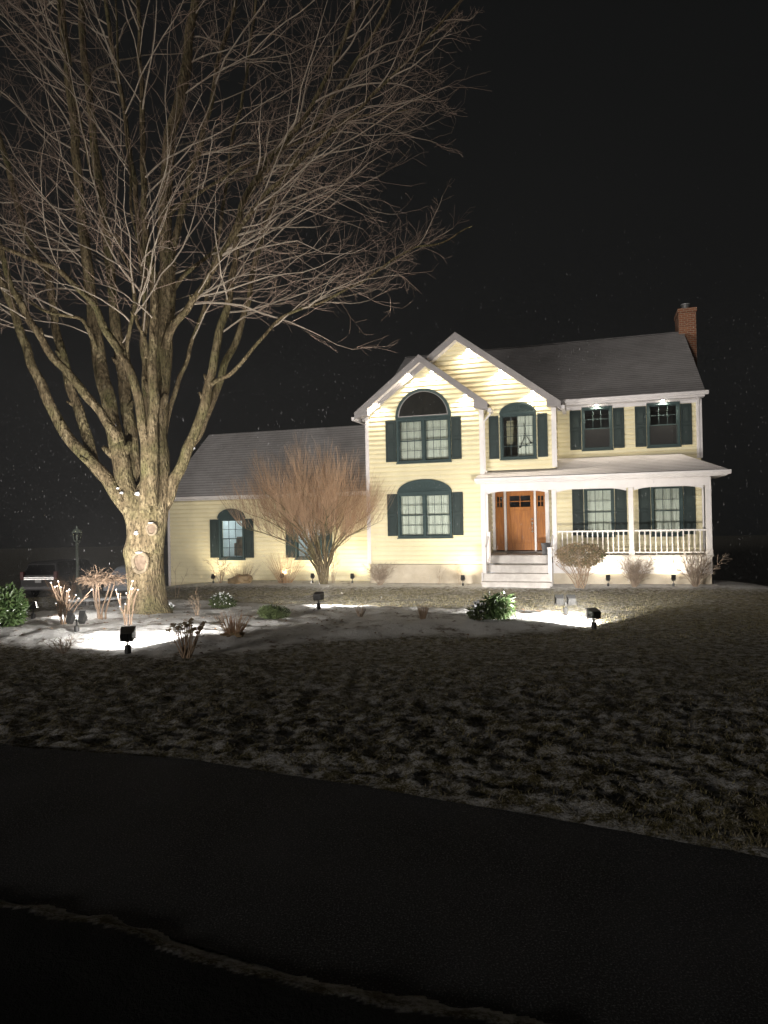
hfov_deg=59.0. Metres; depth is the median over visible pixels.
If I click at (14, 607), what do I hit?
evergreen shrub
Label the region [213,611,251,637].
dry grass clump
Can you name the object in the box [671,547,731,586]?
bare bush
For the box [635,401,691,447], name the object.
window
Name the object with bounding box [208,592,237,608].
evergreen shrub
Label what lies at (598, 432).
window
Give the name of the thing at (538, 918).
driveway
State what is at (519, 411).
window
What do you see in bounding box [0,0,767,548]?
sky
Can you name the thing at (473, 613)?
evergreen shrub
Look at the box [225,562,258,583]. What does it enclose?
dry grass clump
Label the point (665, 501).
window
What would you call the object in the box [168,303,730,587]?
colonial house
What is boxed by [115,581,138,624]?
cut stalks
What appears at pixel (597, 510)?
window
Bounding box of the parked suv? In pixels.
[20,559,107,596]
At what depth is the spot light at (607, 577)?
19.93 m
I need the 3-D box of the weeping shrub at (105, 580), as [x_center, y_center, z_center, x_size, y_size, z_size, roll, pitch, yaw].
[-5.636,1.624,13.695,1.146,1.119,0.857,-1,0,-23]
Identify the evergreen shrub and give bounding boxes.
[0,581,31,627]
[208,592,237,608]
[257,604,291,619]
[465,599,489,620]
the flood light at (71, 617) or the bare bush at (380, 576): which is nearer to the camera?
the flood light at (71, 617)
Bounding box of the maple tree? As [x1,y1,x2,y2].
[0,0,489,614]
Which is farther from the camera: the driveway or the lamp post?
the lamp post
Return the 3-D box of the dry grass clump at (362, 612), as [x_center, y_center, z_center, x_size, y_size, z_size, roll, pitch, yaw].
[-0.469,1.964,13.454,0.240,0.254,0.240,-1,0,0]
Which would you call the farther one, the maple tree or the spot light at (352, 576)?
the spot light at (352, 576)
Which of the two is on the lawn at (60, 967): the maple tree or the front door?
the maple tree
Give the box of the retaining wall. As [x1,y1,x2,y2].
[67,596,126,607]
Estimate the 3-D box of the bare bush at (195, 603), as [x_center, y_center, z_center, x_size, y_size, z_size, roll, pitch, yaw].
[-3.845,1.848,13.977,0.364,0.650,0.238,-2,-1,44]
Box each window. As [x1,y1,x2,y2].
[210,509,253,559]
[285,507,331,559]
[385,388,461,463]
[387,479,463,538]
[489,402,547,459]
[569,406,624,450]
[572,488,626,536]
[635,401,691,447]
[638,486,695,536]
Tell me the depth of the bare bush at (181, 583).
19.93 m
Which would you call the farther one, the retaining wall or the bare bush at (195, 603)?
the retaining wall
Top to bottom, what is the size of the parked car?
1.520 m
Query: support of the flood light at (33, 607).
on the lawn at (60, 967)
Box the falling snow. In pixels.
[0,153,767,617]
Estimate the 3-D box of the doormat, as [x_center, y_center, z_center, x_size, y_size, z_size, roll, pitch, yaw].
[4.602,1.365,22.647,0.950,0.012,0.450,-1,0,17]
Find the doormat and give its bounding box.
[507,552,536,553]
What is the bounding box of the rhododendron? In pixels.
[475,589,516,619]
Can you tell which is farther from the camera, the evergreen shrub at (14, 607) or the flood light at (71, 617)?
the evergreen shrub at (14, 607)
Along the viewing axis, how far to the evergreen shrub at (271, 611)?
13.26 m
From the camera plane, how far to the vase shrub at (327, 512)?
22.53 m
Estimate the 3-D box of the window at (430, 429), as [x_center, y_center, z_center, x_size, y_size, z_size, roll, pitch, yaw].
[1.296,-2.833,22.415,2.555,2.455,0.317,-1,0,17]
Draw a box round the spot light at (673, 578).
[671,575,675,585]
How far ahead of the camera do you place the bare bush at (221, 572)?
24.46 m
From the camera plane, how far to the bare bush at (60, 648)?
10.34 m
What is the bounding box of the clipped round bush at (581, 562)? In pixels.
[551,542,607,588]
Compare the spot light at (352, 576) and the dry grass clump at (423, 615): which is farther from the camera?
the spot light at (352, 576)
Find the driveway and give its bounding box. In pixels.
[0,745,767,1023]
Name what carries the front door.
in the colonial house
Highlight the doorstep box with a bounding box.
[541,543,550,554]
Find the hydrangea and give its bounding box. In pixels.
[165,618,206,658]
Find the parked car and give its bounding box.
[103,564,168,591]
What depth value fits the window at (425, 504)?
22.41 m
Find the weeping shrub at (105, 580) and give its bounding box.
[74,566,133,618]
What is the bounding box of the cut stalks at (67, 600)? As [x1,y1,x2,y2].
[50,581,92,624]
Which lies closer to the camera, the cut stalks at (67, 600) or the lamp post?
the cut stalks at (67, 600)
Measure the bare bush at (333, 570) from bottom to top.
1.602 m
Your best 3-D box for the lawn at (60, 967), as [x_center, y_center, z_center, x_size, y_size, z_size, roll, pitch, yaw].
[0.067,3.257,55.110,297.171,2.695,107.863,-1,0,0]
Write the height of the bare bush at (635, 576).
1.095 m
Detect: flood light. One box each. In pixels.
[29,600,37,618]
[66,610,87,631]
[120,626,136,653]
[313,591,323,609]
[554,594,576,615]
[585,607,600,629]
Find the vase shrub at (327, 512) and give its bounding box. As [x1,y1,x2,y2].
[214,435,396,583]
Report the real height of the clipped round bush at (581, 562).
1.414 m
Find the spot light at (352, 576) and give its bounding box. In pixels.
[350,573,354,582]
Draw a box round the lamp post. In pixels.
[71,526,81,598]
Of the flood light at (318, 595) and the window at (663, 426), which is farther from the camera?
the window at (663, 426)
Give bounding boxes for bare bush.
[43,634,75,652]
[44,575,87,606]
[172,562,187,597]
[188,590,200,615]
[205,558,230,582]
[328,541,339,582]
[363,563,396,584]
[615,553,663,586]
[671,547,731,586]
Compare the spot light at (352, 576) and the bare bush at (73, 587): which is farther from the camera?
the spot light at (352, 576)
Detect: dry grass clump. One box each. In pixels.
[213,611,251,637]
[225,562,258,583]
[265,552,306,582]
[354,605,365,616]
[417,604,430,619]
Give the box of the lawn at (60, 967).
[0,535,767,1023]
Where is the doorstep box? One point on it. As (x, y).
(544, 546)
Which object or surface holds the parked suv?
on the lawn at (60, 967)
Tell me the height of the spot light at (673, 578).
0.414 m
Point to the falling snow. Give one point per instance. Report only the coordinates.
(350, 449)
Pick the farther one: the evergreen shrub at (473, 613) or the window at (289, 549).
the window at (289, 549)
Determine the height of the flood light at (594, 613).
0.457 m
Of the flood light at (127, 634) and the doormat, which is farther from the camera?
the doormat
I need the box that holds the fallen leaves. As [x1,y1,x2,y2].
[0,598,599,657]
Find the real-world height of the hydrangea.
0.554 m
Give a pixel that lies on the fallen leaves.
(284, 621)
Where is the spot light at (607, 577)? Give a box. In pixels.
[606,575,609,585]
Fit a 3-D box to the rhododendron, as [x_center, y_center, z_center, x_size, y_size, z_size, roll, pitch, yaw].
[2.099,1.807,12.756,0.890,0.739,0.724,-1,0,0]
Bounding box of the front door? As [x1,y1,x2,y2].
[506,491,534,549]

